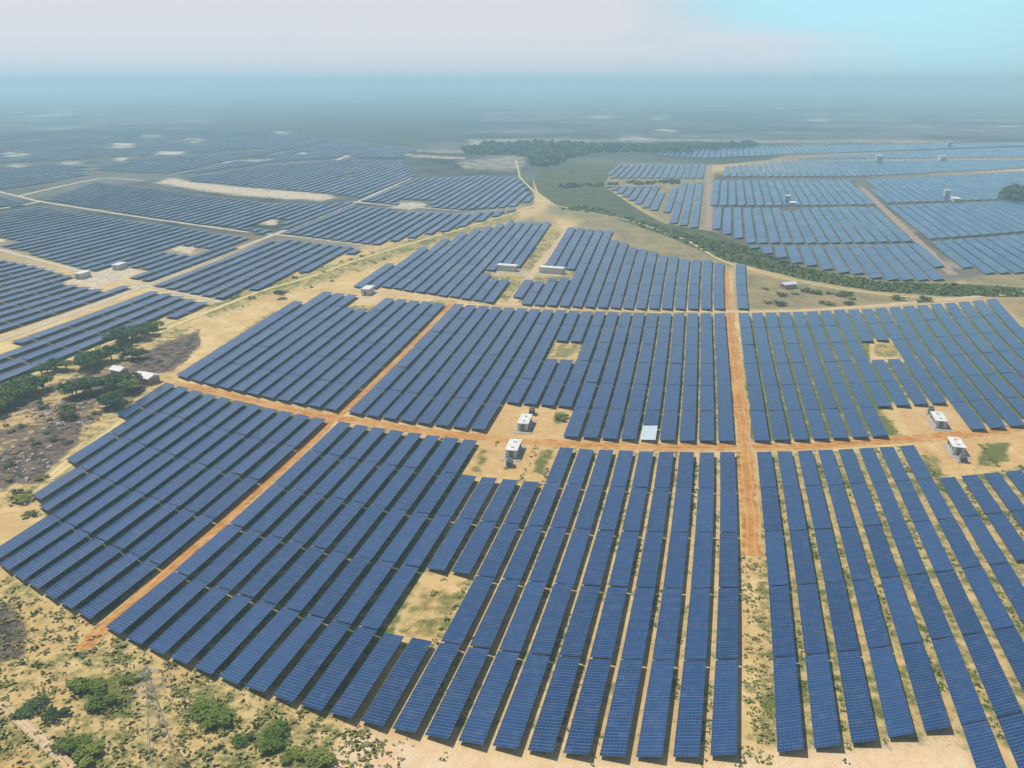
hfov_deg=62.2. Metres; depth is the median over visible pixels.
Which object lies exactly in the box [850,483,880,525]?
solar table
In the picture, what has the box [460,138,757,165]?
woodland
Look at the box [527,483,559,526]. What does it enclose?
solar table
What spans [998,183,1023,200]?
grove
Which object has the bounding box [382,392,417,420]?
solar table
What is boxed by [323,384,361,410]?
solar table
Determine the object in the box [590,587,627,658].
solar table
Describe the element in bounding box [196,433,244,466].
solar table
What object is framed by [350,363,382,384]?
solar table
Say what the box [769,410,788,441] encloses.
solar table
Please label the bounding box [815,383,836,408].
solar table
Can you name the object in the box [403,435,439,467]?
solar table
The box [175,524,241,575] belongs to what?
solar table
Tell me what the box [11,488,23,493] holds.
shrub
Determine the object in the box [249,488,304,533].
solar table
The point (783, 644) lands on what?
solar table
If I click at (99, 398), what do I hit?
tree
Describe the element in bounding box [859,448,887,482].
solar table
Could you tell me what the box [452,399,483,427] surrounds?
solar table
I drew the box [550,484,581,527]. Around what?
solar table
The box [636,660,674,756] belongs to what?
solar table
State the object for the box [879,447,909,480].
solar table
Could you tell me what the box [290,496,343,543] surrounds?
solar table
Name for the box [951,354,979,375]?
solar table
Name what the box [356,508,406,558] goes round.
solar table
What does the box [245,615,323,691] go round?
solar table
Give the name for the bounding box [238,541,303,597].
solar table
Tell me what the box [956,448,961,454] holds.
door
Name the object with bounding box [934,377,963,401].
solar table
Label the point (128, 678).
bush
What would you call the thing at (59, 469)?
dirt path
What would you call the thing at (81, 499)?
solar table
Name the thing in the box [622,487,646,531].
solar table
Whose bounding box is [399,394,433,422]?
solar table
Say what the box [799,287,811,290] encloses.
bush
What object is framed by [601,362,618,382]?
solar table
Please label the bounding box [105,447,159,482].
solar table
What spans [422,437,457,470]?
solar table
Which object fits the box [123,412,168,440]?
solar table
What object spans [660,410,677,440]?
solar table
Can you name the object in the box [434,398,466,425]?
solar table
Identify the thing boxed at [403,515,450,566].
solar table
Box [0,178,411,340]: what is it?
dirt road
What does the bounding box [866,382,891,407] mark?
solar table
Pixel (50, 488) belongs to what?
solar table
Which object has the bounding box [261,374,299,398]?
solar table
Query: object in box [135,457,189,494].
solar table
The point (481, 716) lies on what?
solar table
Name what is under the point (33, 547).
solar table
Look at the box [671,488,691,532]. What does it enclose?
solar table
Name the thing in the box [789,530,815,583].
solar table
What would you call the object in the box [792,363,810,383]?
solar table
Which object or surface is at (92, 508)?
solar table
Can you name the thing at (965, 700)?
solar table
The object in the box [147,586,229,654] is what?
solar table
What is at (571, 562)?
solar table
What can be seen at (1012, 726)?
solar table
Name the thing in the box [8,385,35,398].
tree
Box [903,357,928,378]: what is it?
solar table
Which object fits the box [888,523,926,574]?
solar table
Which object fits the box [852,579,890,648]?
solar table
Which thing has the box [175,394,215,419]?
solar table
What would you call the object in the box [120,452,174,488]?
solar table
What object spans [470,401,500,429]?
solar table
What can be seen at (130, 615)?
solar table
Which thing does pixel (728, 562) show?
solar table
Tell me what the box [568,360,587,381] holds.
solar table
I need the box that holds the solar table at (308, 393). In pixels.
[291,379,329,405]
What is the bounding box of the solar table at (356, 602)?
[333,560,394,623]
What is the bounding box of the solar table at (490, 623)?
[470,579,519,648]
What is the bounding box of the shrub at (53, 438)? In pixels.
[49,435,58,440]
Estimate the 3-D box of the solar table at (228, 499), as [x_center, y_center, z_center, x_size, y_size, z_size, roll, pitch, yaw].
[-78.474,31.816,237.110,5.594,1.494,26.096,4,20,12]
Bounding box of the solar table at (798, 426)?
[787,410,808,440]
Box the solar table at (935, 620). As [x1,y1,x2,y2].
[908,574,952,639]
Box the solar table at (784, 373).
[776,363,793,384]
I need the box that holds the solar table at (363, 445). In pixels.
[346,427,385,459]
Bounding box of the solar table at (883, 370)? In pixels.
[871,360,895,380]
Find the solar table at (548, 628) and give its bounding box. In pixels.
[529,584,573,654]
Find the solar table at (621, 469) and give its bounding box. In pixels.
[610,450,632,486]
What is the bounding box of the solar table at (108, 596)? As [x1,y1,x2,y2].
[77,560,157,618]
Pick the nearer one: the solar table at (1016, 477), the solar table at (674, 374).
the solar table at (1016, 477)
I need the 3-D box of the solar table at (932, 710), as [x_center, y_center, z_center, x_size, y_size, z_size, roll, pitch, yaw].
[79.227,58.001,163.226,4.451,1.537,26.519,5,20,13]
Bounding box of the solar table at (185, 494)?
[167,467,223,507]
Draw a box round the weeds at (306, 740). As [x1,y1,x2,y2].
[0,552,775,767]
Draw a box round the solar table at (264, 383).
[247,371,284,395]
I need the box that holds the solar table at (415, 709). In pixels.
[392,642,460,732]
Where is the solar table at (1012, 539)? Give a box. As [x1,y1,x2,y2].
[987,513,1023,560]
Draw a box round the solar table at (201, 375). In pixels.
[189,360,228,382]
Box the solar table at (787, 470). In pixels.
[777,451,798,486]
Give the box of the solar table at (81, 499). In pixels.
[51,478,114,518]
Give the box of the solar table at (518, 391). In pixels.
[505,378,531,404]
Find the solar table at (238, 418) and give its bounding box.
[220,404,261,432]
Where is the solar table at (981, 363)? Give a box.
[967,353,996,374]
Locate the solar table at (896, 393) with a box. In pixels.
[883,381,909,406]
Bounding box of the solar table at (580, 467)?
[567,449,593,484]
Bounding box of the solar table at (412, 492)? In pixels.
[393,469,435,509]
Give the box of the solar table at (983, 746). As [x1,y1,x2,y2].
[962,720,1005,767]
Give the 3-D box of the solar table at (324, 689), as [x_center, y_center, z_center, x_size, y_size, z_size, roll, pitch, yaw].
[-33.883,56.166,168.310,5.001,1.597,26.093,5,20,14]
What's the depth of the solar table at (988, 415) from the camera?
295.63 m
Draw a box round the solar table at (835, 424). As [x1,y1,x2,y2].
[823,409,848,439]
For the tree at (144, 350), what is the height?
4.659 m
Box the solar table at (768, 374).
[760,363,776,384]
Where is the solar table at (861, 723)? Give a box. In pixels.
[837,651,877,742]
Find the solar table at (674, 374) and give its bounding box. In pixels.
[667,363,681,384]
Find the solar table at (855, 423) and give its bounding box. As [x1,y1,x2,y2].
[842,408,867,438]
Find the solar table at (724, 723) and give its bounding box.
[710,660,737,755]
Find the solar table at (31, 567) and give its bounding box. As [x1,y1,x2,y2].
[13,529,89,579]
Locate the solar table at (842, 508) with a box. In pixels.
[828,485,855,527]
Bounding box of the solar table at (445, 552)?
[427,518,472,570]
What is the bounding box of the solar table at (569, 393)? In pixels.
[557,381,580,406]
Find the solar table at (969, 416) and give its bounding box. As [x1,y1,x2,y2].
[951,402,985,430]
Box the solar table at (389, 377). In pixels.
[374,366,405,388]
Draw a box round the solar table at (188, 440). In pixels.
[165,425,213,456]
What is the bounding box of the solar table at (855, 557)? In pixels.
[839,527,871,579]
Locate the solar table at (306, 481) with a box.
[292,454,339,490]
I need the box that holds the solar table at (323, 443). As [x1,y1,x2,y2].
[310,421,350,453]
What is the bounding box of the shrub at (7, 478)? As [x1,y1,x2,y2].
[3,476,14,480]
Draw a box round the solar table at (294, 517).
[269,493,324,537]
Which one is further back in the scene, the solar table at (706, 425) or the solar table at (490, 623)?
the solar table at (706, 425)
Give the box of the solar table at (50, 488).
[34,466,85,500]
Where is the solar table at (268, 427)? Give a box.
[251,411,292,440]
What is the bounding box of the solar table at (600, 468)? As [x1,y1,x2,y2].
[588,449,613,485]
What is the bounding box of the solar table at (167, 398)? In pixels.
[148,386,188,410]
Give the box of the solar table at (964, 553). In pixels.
[937,518,981,567]
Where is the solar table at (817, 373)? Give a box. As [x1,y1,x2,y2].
[808,362,827,383]
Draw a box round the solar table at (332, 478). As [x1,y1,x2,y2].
[312,457,357,494]
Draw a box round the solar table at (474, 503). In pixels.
[458,477,496,518]
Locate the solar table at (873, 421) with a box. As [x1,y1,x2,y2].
[860,407,887,436]
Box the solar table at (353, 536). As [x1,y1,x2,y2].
[333,505,385,553]
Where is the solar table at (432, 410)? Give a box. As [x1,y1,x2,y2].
[417,396,450,423]
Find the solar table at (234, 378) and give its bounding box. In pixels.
[217,366,255,389]
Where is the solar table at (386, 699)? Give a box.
[361,638,431,725]
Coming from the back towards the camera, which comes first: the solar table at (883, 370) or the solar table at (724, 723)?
the solar table at (883, 370)
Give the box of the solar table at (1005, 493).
[984,472,1023,510]
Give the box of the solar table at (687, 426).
[679,411,695,441]
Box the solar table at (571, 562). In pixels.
[555,529,590,583]
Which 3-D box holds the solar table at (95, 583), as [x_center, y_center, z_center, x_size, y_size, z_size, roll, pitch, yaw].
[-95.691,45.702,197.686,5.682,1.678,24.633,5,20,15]
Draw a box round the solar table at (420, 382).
[405,370,435,392]
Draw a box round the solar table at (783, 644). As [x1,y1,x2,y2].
[769,586,795,656]
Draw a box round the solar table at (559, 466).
[546,447,573,482]
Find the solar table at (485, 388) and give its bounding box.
[472,376,498,399]
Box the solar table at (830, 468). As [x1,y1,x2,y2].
[818,449,842,484]
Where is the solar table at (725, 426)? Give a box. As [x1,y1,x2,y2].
[718,411,733,442]
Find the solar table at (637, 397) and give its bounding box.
[628,384,646,409]
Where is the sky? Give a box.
[0,0,1023,83]
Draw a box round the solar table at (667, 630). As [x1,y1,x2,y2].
[652,588,682,659]
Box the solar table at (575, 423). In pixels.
[563,407,588,436]
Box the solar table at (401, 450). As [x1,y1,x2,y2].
[383,432,420,465]
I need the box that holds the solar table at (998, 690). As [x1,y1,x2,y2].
[963,632,1021,716]
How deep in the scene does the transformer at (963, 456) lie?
260.54 m
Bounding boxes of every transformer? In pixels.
[503,458,515,468]
[527,406,536,415]
[924,405,934,414]
[955,452,969,463]
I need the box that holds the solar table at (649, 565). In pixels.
[636,532,663,587]
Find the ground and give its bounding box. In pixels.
[0,84,1023,767]
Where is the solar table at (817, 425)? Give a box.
[805,410,828,439]
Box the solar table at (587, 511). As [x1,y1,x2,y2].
[574,485,603,529]
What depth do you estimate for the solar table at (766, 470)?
253.23 m
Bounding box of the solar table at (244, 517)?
[230,484,285,526]
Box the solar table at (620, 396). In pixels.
[610,383,629,408]
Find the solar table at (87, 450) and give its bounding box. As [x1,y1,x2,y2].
[67,432,117,464]
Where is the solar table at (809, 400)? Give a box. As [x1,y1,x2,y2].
[798,384,818,409]
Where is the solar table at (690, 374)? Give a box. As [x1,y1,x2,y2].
[684,363,696,385]
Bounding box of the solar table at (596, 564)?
[582,531,614,585]
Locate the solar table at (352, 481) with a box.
[332,460,376,498]
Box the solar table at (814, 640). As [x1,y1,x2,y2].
[797,584,826,653]
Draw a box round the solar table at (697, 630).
[684,588,710,659]
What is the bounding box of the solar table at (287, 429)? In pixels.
[267,414,308,442]
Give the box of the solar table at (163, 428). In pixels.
[137,416,182,445]
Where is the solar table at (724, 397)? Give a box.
[717,385,731,410]
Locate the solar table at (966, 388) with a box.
[950,376,982,400]
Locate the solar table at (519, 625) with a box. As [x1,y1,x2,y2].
[499,581,546,651]
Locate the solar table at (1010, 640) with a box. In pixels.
[994,627,1023,690]
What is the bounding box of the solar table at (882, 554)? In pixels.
[864,525,898,577]
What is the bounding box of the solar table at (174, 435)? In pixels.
[151,420,198,451]
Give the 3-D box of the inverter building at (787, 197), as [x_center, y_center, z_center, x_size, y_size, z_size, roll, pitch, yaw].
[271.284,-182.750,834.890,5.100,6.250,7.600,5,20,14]
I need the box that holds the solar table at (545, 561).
[528,527,566,581]
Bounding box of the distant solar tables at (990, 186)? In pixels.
[0,128,1023,424]
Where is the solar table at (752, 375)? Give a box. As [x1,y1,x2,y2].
[745,364,760,384]
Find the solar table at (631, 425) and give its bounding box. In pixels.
[621,410,641,440]
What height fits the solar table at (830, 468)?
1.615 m
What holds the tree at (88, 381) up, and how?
on the ground
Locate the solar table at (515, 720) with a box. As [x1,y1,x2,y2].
[493,654,549,748]
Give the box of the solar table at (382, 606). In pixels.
[359,565,418,629]
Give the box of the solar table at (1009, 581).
[990,563,1023,623]
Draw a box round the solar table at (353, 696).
[330,633,403,717]
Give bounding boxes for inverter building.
[73,270,90,278]
[111,262,127,269]
[361,285,374,295]
[497,263,517,271]
[501,438,526,461]
[513,413,536,433]
[539,265,564,273]
[785,195,790,200]
[789,201,796,205]
[875,155,882,160]
[925,411,952,431]
[938,155,947,159]
[942,436,970,458]
[943,190,950,196]
[946,141,952,145]
[950,197,960,202]
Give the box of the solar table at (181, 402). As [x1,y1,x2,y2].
[161,390,202,415]
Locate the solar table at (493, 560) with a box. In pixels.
[477,523,518,576]
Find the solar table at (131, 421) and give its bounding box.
[110,407,155,435]
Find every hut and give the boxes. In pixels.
[109,365,128,374]
[133,371,160,384]
[780,281,797,288]
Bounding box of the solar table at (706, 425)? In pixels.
[699,411,713,441]
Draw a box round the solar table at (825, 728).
[805,653,840,747]
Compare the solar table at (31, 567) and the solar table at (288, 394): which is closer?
the solar table at (31, 567)
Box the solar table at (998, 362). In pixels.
[983,352,1013,373]
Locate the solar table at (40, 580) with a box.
[27,537,104,589]
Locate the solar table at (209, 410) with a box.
[189,397,231,422]
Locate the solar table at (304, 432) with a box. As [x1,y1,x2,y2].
[284,417,325,445]
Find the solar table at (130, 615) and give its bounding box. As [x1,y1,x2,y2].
[106,571,187,633]
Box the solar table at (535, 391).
[523,379,547,405]
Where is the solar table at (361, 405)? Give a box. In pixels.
[348,388,384,415]
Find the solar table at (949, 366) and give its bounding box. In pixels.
[935,356,962,376]
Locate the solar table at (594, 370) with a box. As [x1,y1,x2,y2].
[584,361,603,382]
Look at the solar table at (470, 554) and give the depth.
210.74 m
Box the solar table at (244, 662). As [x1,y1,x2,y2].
[219,607,299,683]
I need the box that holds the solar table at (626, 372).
[617,362,634,383]
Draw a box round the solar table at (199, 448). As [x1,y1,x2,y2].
[181,428,228,461]
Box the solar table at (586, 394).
[575,382,596,406]
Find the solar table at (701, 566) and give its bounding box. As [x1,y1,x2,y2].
[691,532,712,587]
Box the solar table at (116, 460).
[92,442,144,476]
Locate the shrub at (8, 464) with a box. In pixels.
[2,461,14,467]
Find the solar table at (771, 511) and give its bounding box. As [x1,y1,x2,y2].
[761,487,781,530]
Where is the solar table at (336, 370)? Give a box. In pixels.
[319,359,352,380]
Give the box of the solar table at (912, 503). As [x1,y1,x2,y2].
[895,480,929,521]
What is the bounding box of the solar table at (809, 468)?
[798,450,820,485]
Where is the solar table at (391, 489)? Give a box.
[372,467,415,506]
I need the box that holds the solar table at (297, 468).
[274,450,320,487]
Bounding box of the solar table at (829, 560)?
[814,529,843,581]
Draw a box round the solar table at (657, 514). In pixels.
[646,488,668,531]
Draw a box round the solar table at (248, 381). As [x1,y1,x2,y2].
[231,369,270,391]
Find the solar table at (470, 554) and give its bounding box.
[451,521,495,574]
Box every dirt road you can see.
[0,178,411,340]
[0,191,369,245]
[0,201,39,208]
[0,248,223,302]
[14,178,145,196]
[73,301,457,650]
[171,381,1023,451]
[256,152,357,179]
[350,289,1023,312]
[354,202,458,210]
[507,228,566,301]
[704,166,712,228]
[723,266,764,556]
[858,187,958,274]
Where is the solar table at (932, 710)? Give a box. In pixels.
[900,642,950,730]
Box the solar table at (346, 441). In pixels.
[328,424,367,455]
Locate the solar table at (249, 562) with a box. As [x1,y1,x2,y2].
[216,535,282,590]
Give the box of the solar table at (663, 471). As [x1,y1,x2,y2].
[654,452,673,487]
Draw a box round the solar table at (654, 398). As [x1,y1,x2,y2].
[646,385,662,409]
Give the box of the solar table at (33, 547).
[0,522,73,570]
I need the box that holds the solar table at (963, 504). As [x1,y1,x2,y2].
[939,477,978,516]
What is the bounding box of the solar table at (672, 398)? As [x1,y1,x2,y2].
[664,385,679,410]
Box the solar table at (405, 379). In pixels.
[389,368,420,390]
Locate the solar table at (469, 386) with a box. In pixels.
[455,375,483,397]
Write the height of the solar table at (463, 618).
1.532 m
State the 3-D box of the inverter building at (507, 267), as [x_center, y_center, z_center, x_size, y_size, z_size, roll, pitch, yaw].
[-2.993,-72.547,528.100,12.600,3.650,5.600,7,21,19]
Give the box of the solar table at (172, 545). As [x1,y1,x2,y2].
[146,515,213,564]
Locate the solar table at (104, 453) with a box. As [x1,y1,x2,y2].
[79,437,131,469]
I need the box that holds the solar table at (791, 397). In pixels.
[781,385,800,409]
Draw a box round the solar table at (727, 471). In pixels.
[720,452,735,487]
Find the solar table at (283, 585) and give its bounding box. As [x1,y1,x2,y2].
[260,546,325,604]
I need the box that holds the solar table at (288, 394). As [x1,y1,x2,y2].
[276,377,314,400]
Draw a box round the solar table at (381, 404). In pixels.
[365,390,400,416]
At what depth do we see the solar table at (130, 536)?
221.13 m
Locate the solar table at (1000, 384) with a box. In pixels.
[985,374,1018,397]
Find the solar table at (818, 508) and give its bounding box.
[805,485,831,528]
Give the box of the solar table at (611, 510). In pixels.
[598,486,624,530]
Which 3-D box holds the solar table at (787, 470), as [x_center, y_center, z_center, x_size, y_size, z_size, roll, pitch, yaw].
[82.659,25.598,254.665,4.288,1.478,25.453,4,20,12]
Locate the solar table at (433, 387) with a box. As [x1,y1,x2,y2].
[422,371,451,394]
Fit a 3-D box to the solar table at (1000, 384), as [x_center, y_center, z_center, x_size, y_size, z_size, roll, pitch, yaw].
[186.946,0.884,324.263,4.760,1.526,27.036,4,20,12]
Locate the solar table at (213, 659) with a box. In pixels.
[194,601,275,673]
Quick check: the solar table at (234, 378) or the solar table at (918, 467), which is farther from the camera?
the solar table at (234, 378)
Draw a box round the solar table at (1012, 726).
[997,712,1023,767]
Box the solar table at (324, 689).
[301,627,376,710]
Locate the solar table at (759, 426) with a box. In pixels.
[751,411,768,440]
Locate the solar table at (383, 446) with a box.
[365,430,403,462]
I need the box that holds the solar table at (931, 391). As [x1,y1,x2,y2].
[917,378,945,404]
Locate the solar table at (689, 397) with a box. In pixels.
[682,385,696,410]
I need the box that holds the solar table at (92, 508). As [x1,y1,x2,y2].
[66,484,128,526]
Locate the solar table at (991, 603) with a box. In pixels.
[962,566,1014,629]
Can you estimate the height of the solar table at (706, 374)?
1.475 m
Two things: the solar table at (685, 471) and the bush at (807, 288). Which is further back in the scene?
the bush at (807, 288)
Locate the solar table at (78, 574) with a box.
[43,544,121,599]
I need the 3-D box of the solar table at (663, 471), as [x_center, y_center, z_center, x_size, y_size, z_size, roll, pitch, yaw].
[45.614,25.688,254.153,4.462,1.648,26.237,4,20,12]
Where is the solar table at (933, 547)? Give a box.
[913,521,953,571]
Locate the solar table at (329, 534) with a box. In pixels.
[311,501,364,548]
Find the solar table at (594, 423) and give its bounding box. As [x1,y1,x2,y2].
[582,408,605,437]
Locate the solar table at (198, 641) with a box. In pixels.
[171,594,251,663]
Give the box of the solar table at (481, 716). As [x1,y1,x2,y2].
[458,650,519,744]
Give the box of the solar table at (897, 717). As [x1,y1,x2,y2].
[868,647,914,736]
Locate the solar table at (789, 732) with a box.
[773,656,803,751]
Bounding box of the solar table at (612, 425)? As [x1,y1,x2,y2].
[602,409,623,438]
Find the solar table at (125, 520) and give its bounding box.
[96,497,160,541]
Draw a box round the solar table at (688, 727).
[673,660,705,756]
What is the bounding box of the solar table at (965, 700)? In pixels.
[932,637,986,724]
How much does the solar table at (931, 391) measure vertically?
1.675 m
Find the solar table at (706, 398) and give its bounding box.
[700,385,713,410]
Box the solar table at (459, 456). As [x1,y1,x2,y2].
[442,439,476,472]
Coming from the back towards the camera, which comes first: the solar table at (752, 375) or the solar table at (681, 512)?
the solar table at (752, 375)
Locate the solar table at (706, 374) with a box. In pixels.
[700,364,712,384]
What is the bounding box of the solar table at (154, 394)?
[134,382,174,406]
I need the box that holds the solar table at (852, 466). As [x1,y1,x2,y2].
[838,449,865,483]
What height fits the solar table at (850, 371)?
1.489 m
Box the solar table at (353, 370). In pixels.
[335,361,367,382]
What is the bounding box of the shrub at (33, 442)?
[29,440,40,444]
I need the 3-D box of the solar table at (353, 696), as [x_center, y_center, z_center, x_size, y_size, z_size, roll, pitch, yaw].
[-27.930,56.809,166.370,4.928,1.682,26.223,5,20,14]
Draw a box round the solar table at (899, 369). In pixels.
[887,359,911,379]
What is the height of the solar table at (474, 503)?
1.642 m
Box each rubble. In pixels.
[0,392,95,481]
[13,398,100,457]
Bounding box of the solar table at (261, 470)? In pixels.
[247,445,294,479]
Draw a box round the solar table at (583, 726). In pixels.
[563,659,611,754]
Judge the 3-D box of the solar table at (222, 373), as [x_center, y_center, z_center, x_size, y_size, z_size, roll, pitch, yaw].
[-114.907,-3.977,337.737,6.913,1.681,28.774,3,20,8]
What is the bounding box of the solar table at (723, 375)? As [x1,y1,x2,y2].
[716,364,729,384]
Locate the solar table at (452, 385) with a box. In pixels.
[438,373,467,396]
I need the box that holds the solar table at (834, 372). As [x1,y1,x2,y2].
[824,362,844,382]
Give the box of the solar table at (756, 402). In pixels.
[747,385,764,410]
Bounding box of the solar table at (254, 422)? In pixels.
[235,408,276,436]
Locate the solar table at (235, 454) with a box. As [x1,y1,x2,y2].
[212,437,260,470]
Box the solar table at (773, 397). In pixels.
[764,385,782,410]
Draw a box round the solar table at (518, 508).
[503,481,538,523]
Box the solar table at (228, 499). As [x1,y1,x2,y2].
[202,477,258,518]
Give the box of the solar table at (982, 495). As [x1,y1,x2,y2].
[961,474,1002,513]
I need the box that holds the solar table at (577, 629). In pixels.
[559,586,599,656]
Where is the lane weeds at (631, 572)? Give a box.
[123,428,1023,766]
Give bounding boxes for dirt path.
[0,700,76,767]
[31,205,533,374]
[41,385,178,479]
[132,307,222,344]
[515,160,943,298]
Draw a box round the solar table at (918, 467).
[900,445,931,478]
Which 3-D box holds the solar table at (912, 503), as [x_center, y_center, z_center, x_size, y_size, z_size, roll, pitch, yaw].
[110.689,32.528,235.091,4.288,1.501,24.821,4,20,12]
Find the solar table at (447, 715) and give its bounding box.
[425,647,489,738]
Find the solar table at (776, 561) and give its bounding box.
[764,531,788,585]
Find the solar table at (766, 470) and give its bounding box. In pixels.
[757,452,775,487]
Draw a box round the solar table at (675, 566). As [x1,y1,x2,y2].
[663,532,687,587]
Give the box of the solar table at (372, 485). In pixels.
[351,464,395,502]
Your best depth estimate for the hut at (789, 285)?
481.05 m
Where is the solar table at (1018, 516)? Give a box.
[1011,510,1023,529]
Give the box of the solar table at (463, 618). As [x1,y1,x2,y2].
[441,576,493,644]
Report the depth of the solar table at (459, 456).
262.28 m
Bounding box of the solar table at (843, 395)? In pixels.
[832,383,855,407]
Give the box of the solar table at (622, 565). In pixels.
[609,531,638,587]
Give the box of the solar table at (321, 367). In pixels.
[305,357,337,379]
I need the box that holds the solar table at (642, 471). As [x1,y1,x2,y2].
[632,451,653,486]
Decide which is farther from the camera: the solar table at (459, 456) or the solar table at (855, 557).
the solar table at (459, 456)
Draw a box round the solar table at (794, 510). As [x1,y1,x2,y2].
[783,486,806,530]
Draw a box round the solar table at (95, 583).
[60,552,139,608]
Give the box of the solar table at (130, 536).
[112,503,177,549]
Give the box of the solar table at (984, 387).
[968,375,999,399]
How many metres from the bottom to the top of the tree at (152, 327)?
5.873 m
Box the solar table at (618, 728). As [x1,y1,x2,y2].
[599,660,642,756]
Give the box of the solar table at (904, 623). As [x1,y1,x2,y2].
[880,577,921,643]
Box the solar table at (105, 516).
[80,491,143,534]
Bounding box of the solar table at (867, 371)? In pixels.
[856,360,878,381]
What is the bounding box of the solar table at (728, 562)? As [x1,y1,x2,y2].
[719,532,737,587]
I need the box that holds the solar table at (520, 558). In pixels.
[502,525,542,579]
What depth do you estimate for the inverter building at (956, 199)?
829.15 m
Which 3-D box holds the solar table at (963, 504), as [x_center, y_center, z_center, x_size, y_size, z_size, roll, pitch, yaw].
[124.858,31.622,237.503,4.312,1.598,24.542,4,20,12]
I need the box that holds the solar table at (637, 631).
[621,588,654,659]
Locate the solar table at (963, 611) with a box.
[935,570,983,634]
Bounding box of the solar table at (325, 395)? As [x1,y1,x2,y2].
[307,382,345,408]
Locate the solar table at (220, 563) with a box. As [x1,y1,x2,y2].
[195,529,261,583]
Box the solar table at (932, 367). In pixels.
[919,356,945,377]
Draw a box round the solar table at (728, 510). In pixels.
[720,488,737,532]
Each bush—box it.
[4,489,34,502]
[8,692,52,718]
[20,509,38,516]
[33,473,48,479]
[41,705,69,721]
[47,733,93,752]
[64,674,106,692]
[70,738,106,767]
[83,689,118,709]
[117,670,149,683]
[188,695,219,721]
[200,707,237,727]
[229,732,254,746]
[258,716,290,752]
[279,745,307,762]
[303,748,337,767]
[555,413,568,419]
[773,300,787,304]
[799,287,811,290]
[834,291,846,295]
[890,294,904,299]
[919,295,932,300]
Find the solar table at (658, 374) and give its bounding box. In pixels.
[650,363,665,384]
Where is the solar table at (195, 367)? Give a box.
[177,357,214,377]
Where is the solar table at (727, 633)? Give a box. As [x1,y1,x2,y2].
[716,588,737,658]
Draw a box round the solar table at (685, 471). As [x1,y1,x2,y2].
[676,452,693,487]
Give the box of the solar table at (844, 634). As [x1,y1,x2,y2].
[824,582,858,651]
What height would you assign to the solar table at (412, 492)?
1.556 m
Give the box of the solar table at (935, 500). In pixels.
[917,479,953,519]
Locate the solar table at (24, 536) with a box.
[0,514,59,557]
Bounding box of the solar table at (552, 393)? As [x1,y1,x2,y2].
[540,380,563,405]
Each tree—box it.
[0,382,16,387]
[0,386,21,397]
[0,396,12,404]
[0,403,6,410]
[2,395,16,403]
[5,388,26,401]
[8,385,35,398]
[9,383,31,392]
[15,375,48,392]
[16,372,44,387]
[30,365,50,375]
[36,362,54,372]
[42,375,53,388]
[46,357,62,369]
[47,357,65,369]
[54,404,75,411]
[55,380,93,395]
[56,382,82,396]
[57,359,74,370]
[57,410,67,417]
[63,407,77,417]
[72,377,103,390]
[73,353,97,369]
[73,379,96,394]
[74,350,93,364]
[77,376,103,391]
[85,352,107,364]
[86,353,98,367]
[93,373,118,387]
[95,345,124,360]
[96,393,127,407]
[97,393,122,407]
[100,328,127,344]
[100,376,114,389]
[100,391,122,400]
[103,331,132,345]
[104,388,126,404]
[105,371,142,388]
[116,374,140,388]
[117,326,137,339]
[122,347,141,356]
[125,348,142,359]
[126,326,136,340]
[127,325,150,339]
[128,347,149,357]
[142,322,158,334]
[148,321,164,325]
[273,290,285,295]
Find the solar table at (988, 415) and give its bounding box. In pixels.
[969,400,1005,428]
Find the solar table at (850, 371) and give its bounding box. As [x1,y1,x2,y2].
[840,361,861,382]
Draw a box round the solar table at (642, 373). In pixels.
[634,363,649,383]
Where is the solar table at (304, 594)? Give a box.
[284,551,347,611]
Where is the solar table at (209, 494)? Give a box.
[184,472,239,513]
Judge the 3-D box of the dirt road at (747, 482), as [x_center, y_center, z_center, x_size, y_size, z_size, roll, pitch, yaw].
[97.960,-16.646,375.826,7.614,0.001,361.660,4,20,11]
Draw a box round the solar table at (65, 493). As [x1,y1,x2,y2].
[39,472,99,511]
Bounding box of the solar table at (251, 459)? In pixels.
[229,441,277,475]
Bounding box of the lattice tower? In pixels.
[130,664,175,766]
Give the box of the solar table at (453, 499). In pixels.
[436,474,475,516]
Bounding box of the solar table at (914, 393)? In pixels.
[900,379,928,405]
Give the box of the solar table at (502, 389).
[489,377,515,401]
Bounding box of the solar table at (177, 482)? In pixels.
[151,462,206,500]
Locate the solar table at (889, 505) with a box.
[873,482,905,523]
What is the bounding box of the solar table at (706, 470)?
[698,452,713,487]
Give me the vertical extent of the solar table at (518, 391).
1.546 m
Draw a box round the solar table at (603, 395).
[592,383,612,407]
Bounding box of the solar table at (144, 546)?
[129,509,195,556]
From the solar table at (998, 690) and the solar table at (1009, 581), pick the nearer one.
the solar table at (998, 690)
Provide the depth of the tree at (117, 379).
319.29 m
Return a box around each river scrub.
[558,179,680,187]
[561,205,1023,295]
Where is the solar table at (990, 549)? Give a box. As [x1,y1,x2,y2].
[962,516,1007,564]
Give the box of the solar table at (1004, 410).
[988,399,1023,426]
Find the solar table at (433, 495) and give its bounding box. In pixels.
[414,472,455,513]
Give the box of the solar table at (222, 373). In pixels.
[204,363,241,385]
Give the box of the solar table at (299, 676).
[272,621,350,701]
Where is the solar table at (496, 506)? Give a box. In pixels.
[481,479,517,521]
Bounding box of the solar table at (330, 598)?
[308,556,370,617]
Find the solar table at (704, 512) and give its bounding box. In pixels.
[695,488,713,532]
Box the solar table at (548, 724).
[528,656,580,752]
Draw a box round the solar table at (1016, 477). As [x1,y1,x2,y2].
[1005,470,1023,494]
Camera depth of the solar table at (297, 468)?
254.22 m
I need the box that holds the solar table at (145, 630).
[126,579,207,643]
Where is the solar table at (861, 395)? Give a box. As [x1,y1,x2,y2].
[849,382,873,407]
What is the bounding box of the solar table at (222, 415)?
[204,400,245,426]
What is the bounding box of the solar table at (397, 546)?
[379,512,428,562]
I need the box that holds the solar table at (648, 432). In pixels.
[640,426,657,442]

